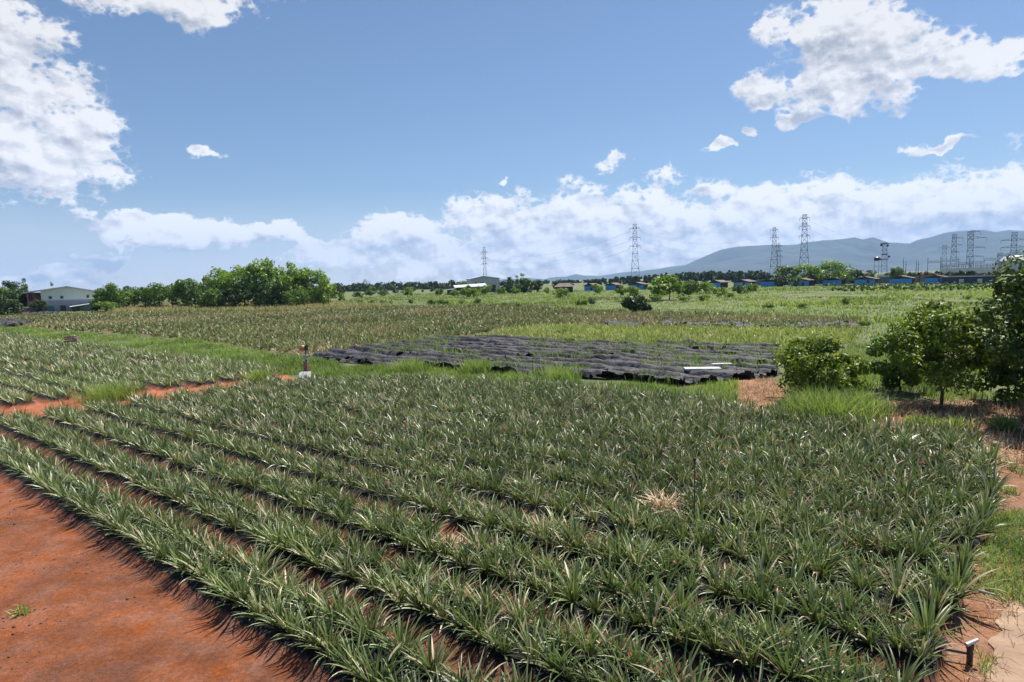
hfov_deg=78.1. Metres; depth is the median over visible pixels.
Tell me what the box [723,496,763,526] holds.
pineapple plant
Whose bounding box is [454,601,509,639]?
pineapple plant
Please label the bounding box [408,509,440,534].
pineapple plant
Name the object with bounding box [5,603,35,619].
weed
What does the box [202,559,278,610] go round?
pineapple plant
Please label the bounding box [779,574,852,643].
pineapple plant
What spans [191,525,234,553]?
pineapple plant
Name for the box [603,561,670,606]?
pineapple plant
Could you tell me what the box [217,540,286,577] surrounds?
pineapple plant
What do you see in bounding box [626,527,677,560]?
pineapple plant
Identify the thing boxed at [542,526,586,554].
pineapple plant
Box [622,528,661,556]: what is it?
pineapple plant
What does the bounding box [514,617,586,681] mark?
pineapple plant
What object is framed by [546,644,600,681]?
pineapple plant
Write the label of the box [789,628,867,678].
pineapple plant
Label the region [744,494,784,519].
pineapple plant
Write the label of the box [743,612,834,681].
pineapple plant
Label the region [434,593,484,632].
pineapple plant
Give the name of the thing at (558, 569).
pineapple plant
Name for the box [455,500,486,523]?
pineapple plant
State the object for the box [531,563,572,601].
pineapple plant
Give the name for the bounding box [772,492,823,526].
pineapple plant
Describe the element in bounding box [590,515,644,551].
pineapple plant
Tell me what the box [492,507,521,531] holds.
pineapple plant
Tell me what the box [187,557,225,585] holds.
pineapple plant
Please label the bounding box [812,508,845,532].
pineapple plant
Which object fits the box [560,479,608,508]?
pineapple plant
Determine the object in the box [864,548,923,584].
pineapple plant
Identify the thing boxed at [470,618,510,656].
pineapple plant
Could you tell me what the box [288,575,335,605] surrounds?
pineapple plant
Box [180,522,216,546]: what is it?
pineapple plant
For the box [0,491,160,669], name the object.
pebbles
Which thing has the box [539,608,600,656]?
pineapple plant
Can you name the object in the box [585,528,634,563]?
pineapple plant
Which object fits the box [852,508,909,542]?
pineapple plant
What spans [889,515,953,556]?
pineapple plant
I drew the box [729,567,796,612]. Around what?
pineapple plant
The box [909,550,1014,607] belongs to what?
pineapple plant
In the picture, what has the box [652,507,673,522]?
pineapple plant
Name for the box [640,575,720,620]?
pineapple plant
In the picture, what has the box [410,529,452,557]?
pineapple plant
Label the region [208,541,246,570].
pineapple plant
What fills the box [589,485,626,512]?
pineapple plant
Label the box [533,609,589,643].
pineapple plant
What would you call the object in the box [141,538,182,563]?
pineapple plant
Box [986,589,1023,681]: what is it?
concrete path
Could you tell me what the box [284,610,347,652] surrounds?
pineapple plant
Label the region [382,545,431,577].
pineapple plant
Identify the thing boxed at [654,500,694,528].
pineapple plant
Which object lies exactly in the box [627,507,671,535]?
pineapple plant
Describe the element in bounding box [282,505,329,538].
pineapple plant
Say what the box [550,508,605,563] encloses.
pineapple plant
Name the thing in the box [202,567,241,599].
pineapple plant
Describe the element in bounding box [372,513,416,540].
pineapple plant
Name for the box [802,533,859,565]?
pineapple plant
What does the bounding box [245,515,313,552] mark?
pineapple plant
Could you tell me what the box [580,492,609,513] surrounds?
pineapple plant
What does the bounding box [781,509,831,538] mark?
pineapple plant
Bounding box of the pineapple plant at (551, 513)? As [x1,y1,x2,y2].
[533,506,575,534]
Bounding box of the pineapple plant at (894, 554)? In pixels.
[870,528,918,559]
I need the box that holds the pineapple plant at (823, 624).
[792,592,853,629]
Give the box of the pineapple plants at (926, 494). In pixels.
[0,370,1022,681]
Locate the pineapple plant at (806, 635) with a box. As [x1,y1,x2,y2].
[763,613,850,664]
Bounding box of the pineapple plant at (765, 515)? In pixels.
[732,498,788,535]
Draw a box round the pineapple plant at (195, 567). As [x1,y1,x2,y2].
[175,543,233,584]
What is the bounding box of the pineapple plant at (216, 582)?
[195,564,233,593]
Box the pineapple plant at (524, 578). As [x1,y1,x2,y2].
[500,555,545,586]
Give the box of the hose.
[921,643,966,654]
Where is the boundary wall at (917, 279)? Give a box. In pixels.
[735,274,1001,285]
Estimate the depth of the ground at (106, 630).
10.79 m
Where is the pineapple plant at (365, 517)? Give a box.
[349,505,382,533]
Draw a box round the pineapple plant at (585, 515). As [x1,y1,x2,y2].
[571,501,601,520]
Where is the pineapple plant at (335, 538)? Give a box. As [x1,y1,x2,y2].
[315,520,355,552]
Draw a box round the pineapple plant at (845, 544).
[826,521,869,551]
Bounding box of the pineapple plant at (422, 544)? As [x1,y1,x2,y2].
[403,523,449,557]
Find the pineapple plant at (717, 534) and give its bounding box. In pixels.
[697,511,733,542]
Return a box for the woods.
[95,270,1008,296]
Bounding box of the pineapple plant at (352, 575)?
[326,547,379,586]
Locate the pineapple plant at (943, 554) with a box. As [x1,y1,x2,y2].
[911,543,958,568]
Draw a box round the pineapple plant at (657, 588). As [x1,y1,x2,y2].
[621,570,693,618]
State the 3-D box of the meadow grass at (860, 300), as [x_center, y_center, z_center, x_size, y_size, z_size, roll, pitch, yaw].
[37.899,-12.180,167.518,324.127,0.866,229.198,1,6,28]
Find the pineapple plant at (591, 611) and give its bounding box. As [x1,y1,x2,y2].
[575,583,613,623]
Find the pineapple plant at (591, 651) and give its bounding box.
[551,610,629,663]
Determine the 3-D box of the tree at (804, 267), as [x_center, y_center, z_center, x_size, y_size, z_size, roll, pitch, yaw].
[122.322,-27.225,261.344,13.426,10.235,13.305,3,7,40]
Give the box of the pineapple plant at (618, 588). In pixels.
[593,561,652,598]
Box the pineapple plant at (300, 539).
[267,520,322,554]
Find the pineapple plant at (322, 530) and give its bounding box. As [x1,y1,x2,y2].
[304,514,345,546]
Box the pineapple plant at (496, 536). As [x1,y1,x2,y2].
[477,528,509,555]
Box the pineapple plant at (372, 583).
[353,560,396,597]
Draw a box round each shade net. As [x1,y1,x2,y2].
[0,318,37,326]
[19,310,59,314]
[312,334,780,383]
[603,319,643,327]
[662,317,859,327]
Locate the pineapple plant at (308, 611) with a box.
[285,582,334,624]
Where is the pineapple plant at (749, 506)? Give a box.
[731,492,772,515]
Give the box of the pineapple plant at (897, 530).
[877,519,924,549]
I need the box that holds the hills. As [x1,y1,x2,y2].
[499,265,682,281]
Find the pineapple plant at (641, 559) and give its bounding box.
[607,523,672,583]
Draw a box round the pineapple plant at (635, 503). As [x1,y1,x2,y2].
[612,489,651,516]
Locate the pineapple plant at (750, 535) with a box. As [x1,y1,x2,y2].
[726,515,774,550]
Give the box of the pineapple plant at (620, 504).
[607,493,634,515]
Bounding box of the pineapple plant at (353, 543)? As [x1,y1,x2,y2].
[336,531,379,558]
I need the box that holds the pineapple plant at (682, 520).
[664,507,704,529]
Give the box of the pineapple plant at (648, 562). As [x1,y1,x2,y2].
[626,544,680,576]
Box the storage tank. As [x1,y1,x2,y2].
[998,254,1023,270]
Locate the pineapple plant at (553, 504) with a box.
[541,492,569,514]
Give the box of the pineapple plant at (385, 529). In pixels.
[363,510,409,540]
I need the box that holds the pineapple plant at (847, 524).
[824,508,874,538]
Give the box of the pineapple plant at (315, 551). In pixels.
[287,533,332,563]
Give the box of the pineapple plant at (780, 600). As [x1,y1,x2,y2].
[755,583,803,618]
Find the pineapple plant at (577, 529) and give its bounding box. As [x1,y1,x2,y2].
[557,518,593,540]
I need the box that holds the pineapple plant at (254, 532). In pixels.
[241,518,275,539]
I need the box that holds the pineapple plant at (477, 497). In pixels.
[463,492,494,516]
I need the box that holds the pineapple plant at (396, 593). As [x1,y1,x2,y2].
[375,573,420,610]
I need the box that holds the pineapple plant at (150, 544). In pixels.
[139,531,175,560]
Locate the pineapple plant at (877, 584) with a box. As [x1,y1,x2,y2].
[845,564,890,591]
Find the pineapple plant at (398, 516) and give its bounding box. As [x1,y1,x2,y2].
[380,500,412,522]
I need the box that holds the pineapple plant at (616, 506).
[595,495,640,529]
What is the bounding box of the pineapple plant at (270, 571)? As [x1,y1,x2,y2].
[235,551,291,589]
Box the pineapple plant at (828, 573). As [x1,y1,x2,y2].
[807,555,847,579]
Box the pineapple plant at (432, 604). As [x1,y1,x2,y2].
[393,567,463,617]
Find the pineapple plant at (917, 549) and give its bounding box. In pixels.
[881,520,957,563]
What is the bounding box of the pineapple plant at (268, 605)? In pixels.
[243,586,304,628]
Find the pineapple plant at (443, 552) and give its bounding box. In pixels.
[424,529,473,559]
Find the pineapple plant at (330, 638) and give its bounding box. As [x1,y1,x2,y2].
[298,608,357,669]
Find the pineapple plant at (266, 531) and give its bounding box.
[253,520,289,546]
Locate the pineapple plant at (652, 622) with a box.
[615,584,683,631]
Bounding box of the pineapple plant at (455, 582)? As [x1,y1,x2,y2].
[426,561,479,601]
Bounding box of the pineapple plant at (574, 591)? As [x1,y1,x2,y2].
[538,557,602,612]
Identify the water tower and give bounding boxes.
[874,257,879,276]
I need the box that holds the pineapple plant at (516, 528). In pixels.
[497,508,538,536]
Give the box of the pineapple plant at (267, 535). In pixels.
[259,523,291,552]
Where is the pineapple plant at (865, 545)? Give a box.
[837,517,894,552]
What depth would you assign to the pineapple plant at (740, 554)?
10.84 m
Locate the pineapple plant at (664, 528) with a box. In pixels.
[643,511,684,538]
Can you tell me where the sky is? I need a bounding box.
[0,0,1023,292]
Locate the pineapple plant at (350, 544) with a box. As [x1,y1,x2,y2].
[327,527,370,558]
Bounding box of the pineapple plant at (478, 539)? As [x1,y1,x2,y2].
[456,523,503,556]
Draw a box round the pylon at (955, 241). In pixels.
[950,234,963,268]
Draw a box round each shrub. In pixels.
[92,301,116,310]
[352,291,363,297]
[364,290,375,295]
[377,289,388,295]
[426,299,435,303]
[434,288,442,294]
[442,300,450,304]
[449,290,459,296]
[465,288,481,297]
[477,284,491,294]
[496,287,505,293]
[552,288,568,295]
[580,299,588,304]
[587,297,595,304]
[623,285,641,295]
[649,294,662,299]
[677,294,690,301]
[680,279,699,295]
[696,281,715,292]
[698,294,710,301]
[712,287,727,296]
[724,292,733,297]
[731,283,748,293]
[746,283,758,292]
[762,302,774,308]
[796,303,807,308]
[841,298,849,304]
[858,320,870,326]
[965,329,1023,404]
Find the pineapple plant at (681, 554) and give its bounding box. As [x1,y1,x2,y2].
[659,536,704,568]
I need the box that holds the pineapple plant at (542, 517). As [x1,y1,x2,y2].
[533,511,549,525]
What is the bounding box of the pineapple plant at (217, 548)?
[190,532,239,565]
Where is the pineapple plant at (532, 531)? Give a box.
[513,509,556,540]
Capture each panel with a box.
[683,367,721,370]
[711,363,732,365]
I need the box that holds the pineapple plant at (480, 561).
[463,545,508,573]
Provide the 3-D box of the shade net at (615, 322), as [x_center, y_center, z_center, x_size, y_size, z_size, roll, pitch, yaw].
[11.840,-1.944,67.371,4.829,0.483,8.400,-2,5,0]
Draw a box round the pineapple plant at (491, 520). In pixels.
[469,501,507,529]
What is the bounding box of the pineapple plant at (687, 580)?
[668,565,702,589]
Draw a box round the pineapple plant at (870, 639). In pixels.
[839,611,895,653]
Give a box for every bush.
[621,294,652,311]
[772,334,872,395]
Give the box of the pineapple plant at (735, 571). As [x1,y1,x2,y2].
[715,557,763,586]
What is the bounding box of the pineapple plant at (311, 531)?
[297,516,328,544]
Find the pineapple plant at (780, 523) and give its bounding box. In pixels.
[759,503,813,537]
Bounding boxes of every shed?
[453,283,486,293]
[583,283,599,290]
[604,283,621,289]
[627,282,647,289]
[709,280,727,287]
[734,279,756,286]
[759,279,783,286]
[791,278,813,285]
[822,277,845,285]
[853,276,879,284]
[888,275,915,283]
[920,272,936,282]
[923,275,947,283]
[940,276,998,283]
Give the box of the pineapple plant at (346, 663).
[325,623,385,681]
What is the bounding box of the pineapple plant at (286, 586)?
[281,576,313,602]
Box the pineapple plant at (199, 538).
[181,525,225,553]
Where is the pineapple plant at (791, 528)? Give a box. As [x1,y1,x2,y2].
[773,511,811,537]
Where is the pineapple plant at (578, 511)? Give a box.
[564,503,582,516]
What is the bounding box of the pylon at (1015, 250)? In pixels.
[1000,232,1023,253]
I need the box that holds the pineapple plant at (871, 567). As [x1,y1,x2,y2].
[849,550,897,578]
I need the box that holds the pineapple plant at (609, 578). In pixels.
[580,551,640,594]
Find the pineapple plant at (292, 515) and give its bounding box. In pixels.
[268,506,307,527]
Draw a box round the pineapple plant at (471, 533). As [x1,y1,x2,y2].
[454,522,489,550]
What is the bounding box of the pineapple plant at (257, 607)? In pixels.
[232,585,283,622]
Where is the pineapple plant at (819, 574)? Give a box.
[786,535,855,588]
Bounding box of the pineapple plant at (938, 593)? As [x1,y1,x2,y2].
[900,568,974,621]
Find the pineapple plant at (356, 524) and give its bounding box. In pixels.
[342,510,368,526]
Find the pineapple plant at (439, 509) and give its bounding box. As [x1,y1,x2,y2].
[433,496,454,513]
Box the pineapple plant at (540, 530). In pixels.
[519,511,568,543]
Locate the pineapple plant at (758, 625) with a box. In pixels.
[727,604,799,652]
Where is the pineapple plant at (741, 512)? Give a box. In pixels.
[709,492,765,522]
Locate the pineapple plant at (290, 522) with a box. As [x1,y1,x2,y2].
[272,512,299,534]
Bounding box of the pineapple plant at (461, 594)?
[438,571,485,608]
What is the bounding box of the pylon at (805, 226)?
[799,214,809,272]
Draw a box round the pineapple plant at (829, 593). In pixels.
[795,573,859,615]
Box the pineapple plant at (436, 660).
[403,632,463,681]
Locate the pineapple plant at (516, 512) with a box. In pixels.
[497,500,532,525]
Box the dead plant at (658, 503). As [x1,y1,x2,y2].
[631,486,685,515]
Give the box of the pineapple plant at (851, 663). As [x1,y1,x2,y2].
[826,640,892,681]
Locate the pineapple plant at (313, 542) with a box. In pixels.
[284,534,326,561]
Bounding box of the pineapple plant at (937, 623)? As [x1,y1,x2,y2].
[888,578,973,650]
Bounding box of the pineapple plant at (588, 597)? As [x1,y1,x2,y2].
[580,591,613,617]
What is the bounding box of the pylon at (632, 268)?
[629,224,640,281]
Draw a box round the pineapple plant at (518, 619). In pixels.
[495,600,539,635]
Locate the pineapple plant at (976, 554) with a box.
[939,536,992,562]
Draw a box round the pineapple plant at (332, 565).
[315,545,351,573]
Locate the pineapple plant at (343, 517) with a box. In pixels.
[327,505,357,527]
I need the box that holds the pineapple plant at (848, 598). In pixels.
[819,575,889,621]
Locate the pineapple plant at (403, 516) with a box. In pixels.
[391,507,415,528]
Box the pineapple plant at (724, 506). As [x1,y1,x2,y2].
[703,496,738,520]
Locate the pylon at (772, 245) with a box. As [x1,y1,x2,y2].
[769,227,778,273]
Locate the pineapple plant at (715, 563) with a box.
[693,545,738,577]
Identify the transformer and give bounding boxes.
[940,265,946,273]
[953,264,959,272]
[960,264,966,271]
[967,264,974,271]
[974,263,980,273]
[981,263,986,272]
[987,263,992,271]
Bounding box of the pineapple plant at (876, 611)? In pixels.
[843,583,909,627]
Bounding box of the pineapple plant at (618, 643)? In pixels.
[576,615,652,672]
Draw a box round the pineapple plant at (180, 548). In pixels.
[158,537,199,565]
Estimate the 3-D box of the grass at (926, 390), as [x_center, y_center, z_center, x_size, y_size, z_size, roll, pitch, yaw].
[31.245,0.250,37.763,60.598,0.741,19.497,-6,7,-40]
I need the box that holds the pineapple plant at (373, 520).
[354,507,393,538]
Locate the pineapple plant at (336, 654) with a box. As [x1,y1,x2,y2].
[317,634,355,668]
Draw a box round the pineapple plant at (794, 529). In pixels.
[771,523,824,557]
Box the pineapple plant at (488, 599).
[462,575,520,622]
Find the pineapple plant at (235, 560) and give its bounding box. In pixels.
[218,543,252,573]
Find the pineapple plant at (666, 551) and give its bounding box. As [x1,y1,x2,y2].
[646,536,690,565]
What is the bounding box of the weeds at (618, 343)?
[359,333,786,385]
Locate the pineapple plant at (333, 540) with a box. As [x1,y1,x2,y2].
[318,528,344,548]
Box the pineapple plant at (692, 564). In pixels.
[672,540,720,574]
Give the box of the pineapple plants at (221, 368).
[0,331,280,402]
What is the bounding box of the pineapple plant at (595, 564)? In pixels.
[560,554,601,592]
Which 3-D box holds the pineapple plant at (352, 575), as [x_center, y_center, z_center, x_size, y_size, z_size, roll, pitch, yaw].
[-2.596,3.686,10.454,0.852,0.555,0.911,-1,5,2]
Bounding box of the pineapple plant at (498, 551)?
[468,534,519,584]
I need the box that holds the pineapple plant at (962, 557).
[928,542,995,574]
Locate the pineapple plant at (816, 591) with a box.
[784,571,843,604]
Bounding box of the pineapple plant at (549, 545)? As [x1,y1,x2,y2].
[531,521,567,547]
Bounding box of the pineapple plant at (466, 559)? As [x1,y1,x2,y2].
[441,538,486,576]
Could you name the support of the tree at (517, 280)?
on the ground at (106, 630)
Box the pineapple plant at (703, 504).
[678,488,720,514]
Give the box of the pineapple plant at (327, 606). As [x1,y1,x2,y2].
[300,583,362,630]
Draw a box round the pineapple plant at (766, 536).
[740,520,788,556]
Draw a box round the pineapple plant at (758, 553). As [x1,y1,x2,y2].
[742,541,783,564]
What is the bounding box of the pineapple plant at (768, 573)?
[737,551,793,593]
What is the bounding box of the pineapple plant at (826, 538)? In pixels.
[809,515,840,543]
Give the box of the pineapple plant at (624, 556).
[586,531,650,572]
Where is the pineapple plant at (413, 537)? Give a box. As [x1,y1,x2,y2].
[389,524,428,548]
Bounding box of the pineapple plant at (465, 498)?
[447,487,479,509]
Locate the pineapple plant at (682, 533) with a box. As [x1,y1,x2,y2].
[661,514,703,542]
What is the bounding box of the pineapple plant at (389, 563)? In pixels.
[374,552,401,576]
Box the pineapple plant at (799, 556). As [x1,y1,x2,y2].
[775,537,827,579]
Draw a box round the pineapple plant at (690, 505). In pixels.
[670,487,710,516]
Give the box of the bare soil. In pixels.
[728,375,797,408]
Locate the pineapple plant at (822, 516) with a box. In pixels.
[794,496,845,528]
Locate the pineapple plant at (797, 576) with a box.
[764,553,819,604]
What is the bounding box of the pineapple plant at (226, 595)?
[202,570,249,604]
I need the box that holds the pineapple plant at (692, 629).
[651,600,727,663]
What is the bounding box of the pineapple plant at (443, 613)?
[424,587,467,633]
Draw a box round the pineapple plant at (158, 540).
[140,531,185,557]
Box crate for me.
[64,336,78,345]
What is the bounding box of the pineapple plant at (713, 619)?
[693,598,740,634]
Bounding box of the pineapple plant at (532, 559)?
[512,539,554,569]
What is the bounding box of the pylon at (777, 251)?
[775,243,781,267]
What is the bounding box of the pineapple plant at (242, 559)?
[219,537,276,575]
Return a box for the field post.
[299,345,309,371]
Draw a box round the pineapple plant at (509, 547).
[489,529,529,561]
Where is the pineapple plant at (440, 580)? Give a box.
[415,562,463,597]
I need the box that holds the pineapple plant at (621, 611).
[597,590,642,626]
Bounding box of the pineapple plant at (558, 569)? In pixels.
[535,550,583,583]
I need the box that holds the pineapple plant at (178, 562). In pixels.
[161,545,203,574]
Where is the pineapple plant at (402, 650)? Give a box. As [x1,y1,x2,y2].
[376,625,431,664]
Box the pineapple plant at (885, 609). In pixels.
[855,594,913,627]
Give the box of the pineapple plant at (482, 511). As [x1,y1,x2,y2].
[463,503,498,530]
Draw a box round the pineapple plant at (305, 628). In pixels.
[270,600,339,648]
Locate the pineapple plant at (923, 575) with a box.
[892,558,944,588]
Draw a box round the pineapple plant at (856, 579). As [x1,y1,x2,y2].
[832,552,889,596]
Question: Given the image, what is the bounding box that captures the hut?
[554,283,573,291]
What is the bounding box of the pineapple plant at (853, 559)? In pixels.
[835,542,880,573]
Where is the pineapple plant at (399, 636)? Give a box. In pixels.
[359,613,433,671]
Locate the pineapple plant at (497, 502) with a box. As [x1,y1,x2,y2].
[483,497,507,519]
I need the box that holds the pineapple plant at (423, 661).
[397,630,461,675]
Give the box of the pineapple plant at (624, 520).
[603,502,645,529]
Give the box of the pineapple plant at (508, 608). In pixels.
[489,579,550,631]
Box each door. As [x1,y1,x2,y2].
[60,305,65,310]
[490,285,495,291]
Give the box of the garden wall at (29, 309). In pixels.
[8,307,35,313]
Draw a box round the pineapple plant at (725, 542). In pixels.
[708,527,754,552]
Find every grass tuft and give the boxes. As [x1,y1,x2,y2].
[49,379,155,404]
[235,367,276,384]
[373,356,438,375]
[453,355,498,374]
[523,361,583,383]
[554,325,580,333]
[768,379,884,428]
[814,385,905,422]
[895,411,946,429]
[932,413,986,433]
[984,412,1022,431]
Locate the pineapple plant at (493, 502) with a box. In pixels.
[472,493,505,515]
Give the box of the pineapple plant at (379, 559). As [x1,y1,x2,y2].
[357,541,399,571]
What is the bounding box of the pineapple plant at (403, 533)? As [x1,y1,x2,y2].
[387,519,423,549]
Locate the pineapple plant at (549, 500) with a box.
[536,489,563,509]
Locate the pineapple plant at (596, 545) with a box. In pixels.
[571,528,611,559]
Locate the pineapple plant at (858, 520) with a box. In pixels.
[832,503,888,550]
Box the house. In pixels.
[22,286,94,311]
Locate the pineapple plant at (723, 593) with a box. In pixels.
[697,563,751,603]
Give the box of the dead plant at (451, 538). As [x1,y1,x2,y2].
[429,531,469,552]
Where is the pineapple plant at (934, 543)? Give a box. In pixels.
[903,515,962,555]
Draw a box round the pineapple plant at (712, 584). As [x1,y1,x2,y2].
[692,561,742,594]
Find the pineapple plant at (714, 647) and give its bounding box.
[678,602,758,663]
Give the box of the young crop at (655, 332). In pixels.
[480,321,863,345]
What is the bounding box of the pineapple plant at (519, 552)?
[497,533,543,565]
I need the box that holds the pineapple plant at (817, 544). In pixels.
[781,518,848,563]
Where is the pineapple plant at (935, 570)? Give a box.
[907,553,972,593]
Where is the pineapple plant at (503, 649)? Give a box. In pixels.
[480,619,529,663]
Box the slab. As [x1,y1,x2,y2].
[299,371,310,377]
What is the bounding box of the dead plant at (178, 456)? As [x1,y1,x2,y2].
[164,451,196,463]
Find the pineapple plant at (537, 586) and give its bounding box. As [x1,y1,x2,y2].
[513,560,559,596]
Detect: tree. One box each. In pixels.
[0,280,27,309]
[0,287,19,309]
[0,295,23,314]
[8,281,26,306]
[22,278,28,306]
[28,299,42,311]
[35,299,48,310]
[88,282,124,310]
[90,288,130,308]
[90,298,102,310]
[121,286,139,306]
[125,287,158,306]
[139,282,178,307]
[166,283,189,305]
[167,278,201,307]
[188,277,210,306]
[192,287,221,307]
[198,266,242,308]
[213,265,257,306]
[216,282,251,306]
[230,257,282,306]
[257,260,302,304]
[257,281,282,306]
[276,266,319,304]
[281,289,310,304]
[293,269,336,303]
[318,285,338,302]
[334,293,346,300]
[368,286,376,292]
[400,286,413,296]
[460,285,470,295]
[498,280,510,292]
[506,276,512,292]
[508,281,519,293]
[510,286,520,293]
[514,275,520,288]
[519,273,528,292]
[522,278,537,291]
[534,279,543,292]
[551,279,560,288]
[591,284,603,293]
[614,285,625,296]
[647,282,667,298]
[649,274,684,299]
[771,273,789,285]
[773,264,801,285]
[789,276,802,285]
[793,263,822,280]
[807,270,824,284]
[811,259,856,283]
[847,268,863,282]
[857,270,878,277]
[864,331,929,391]
[878,305,1000,406]
[889,266,905,276]
[901,295,962,344]
[969,249,1023,393]
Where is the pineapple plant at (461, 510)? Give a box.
[444,493,474,520]
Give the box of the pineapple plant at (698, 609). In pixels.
[673,593,726,626]
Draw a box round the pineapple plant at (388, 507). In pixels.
[366,492,410,522]
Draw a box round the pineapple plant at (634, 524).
[611,501,657,535]
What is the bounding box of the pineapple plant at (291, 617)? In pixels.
[269,602,310,643]
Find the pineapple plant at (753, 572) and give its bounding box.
[729,549,792,588]
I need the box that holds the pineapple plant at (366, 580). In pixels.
[352,563,392,594]
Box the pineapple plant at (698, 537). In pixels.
[681,520,723,551]
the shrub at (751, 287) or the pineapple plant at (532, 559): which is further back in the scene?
the shrub at (751, 287)
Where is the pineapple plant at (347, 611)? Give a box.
[302,583,371,635]
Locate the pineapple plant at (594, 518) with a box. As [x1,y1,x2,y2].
[578,502,613,529]
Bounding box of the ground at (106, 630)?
[0,270,1023,681]
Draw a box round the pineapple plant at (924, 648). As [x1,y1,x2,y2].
[882,618,960,668]
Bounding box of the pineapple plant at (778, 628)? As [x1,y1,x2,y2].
[732,602,816,650]
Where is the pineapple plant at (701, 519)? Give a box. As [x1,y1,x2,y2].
[676,502,722,540]
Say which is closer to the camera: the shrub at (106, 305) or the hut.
the shrub at (106, 305)
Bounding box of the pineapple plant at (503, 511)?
[495,504,514,522]
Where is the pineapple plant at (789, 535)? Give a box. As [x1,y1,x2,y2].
[765,521,810,556]
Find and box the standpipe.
[964,638,979,664]
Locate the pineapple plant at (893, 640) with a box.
[865,606,936,654]
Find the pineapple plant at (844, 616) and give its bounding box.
[811,583,887,638]
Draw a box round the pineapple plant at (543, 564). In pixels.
[518,543,573,577]
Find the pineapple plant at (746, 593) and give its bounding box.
[722,575,768,607]
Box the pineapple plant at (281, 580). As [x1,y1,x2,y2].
[254,566,301,596]
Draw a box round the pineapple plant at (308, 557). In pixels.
[293,528,345,569]
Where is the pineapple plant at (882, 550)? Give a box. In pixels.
[849,521,913,554]
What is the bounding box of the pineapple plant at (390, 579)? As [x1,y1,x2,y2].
[365,559,417,606]
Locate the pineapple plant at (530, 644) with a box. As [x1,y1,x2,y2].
[487,610,567,677]
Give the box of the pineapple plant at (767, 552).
[742,534,798,568]
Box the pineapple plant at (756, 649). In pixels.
[714,605,790,669]
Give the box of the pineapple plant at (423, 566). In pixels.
[402,554,446,586]
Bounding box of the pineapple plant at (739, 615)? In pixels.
[708,598,760,637]
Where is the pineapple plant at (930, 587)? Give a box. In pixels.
[895,562,968,610]
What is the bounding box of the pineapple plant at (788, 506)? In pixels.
[761,494,809,523]
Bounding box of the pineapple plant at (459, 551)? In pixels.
[439,532,480,563]
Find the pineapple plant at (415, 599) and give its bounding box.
[380,566,444,609]
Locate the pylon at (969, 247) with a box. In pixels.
[966,230,986,263]
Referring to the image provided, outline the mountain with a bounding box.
[632,230,1023,277]
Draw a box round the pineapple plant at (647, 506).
[626,497,666,522]
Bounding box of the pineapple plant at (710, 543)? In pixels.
[685,522,737,553]
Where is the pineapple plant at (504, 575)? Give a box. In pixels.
[488,548,530,588]
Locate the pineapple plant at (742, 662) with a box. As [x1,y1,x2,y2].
[712,616,781,678]
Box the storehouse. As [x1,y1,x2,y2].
[876,273,915,276]
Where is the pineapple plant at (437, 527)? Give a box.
[410,510,449,537]
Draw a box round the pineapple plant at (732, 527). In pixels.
[702,498,764,544]
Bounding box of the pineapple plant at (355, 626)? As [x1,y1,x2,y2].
[333,590,403,651]
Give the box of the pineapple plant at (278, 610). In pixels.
[250,591,305,634]
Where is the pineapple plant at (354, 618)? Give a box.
[333,593,382,640]
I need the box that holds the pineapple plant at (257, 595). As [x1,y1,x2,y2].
[235,575,276,620]
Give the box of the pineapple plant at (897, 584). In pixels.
[860,557,929,599]
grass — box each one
[0,324,744,403]
[14,307,107,314]
[106,300,402,312]
[331,282,1016,341]
[785,334,1023,476]
[867,393,1023,467]
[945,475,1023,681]
[962,464,1023,677]
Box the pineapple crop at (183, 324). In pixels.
[0,303,864,354]
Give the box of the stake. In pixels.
[693,457,695,532]
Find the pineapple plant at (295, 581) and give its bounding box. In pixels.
[257,561,308,600]
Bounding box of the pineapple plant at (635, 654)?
[598,632,668,681]
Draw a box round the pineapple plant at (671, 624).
[647,606,701,657]
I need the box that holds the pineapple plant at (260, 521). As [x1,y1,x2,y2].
[235,509,281,537]
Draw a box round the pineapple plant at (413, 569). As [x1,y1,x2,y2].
[393,545,434,588]
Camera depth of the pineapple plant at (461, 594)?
9.50 m
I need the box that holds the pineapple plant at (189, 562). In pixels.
[159,541,211,573]
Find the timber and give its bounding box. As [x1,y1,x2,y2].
[993,441,1023,449]
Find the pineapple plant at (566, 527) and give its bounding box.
[549,510,588,538]
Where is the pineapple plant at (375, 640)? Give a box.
[353,606,396,646]
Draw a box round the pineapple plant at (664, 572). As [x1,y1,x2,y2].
[641,549,696,584]
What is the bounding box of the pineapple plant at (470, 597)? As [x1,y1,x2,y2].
[457,573,507,617]
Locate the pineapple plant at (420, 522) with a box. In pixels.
[405,508,435,532]
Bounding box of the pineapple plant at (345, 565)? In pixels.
[320,549,370,586]
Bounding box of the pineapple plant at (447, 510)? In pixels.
[428,496,460,515]
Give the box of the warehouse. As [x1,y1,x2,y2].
[466,276,500,292]
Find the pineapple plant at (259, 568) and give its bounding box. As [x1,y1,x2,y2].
[239,551,284,584]
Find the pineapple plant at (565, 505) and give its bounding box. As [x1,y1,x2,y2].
[546,487,586,514]
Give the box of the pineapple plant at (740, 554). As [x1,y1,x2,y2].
[721,530,763,559]
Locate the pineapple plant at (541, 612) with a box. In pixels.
[514,591,573,643]
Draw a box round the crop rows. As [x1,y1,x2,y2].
[819,282,1002,291]
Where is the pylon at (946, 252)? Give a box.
[940,245,950,263]
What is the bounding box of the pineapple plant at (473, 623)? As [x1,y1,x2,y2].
[449,602,492,641]
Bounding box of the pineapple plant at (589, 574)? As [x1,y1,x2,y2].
[560,553,610,590]
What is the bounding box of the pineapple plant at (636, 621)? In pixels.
[611,593,656,633]
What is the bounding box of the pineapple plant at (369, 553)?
[353,540,388,567]

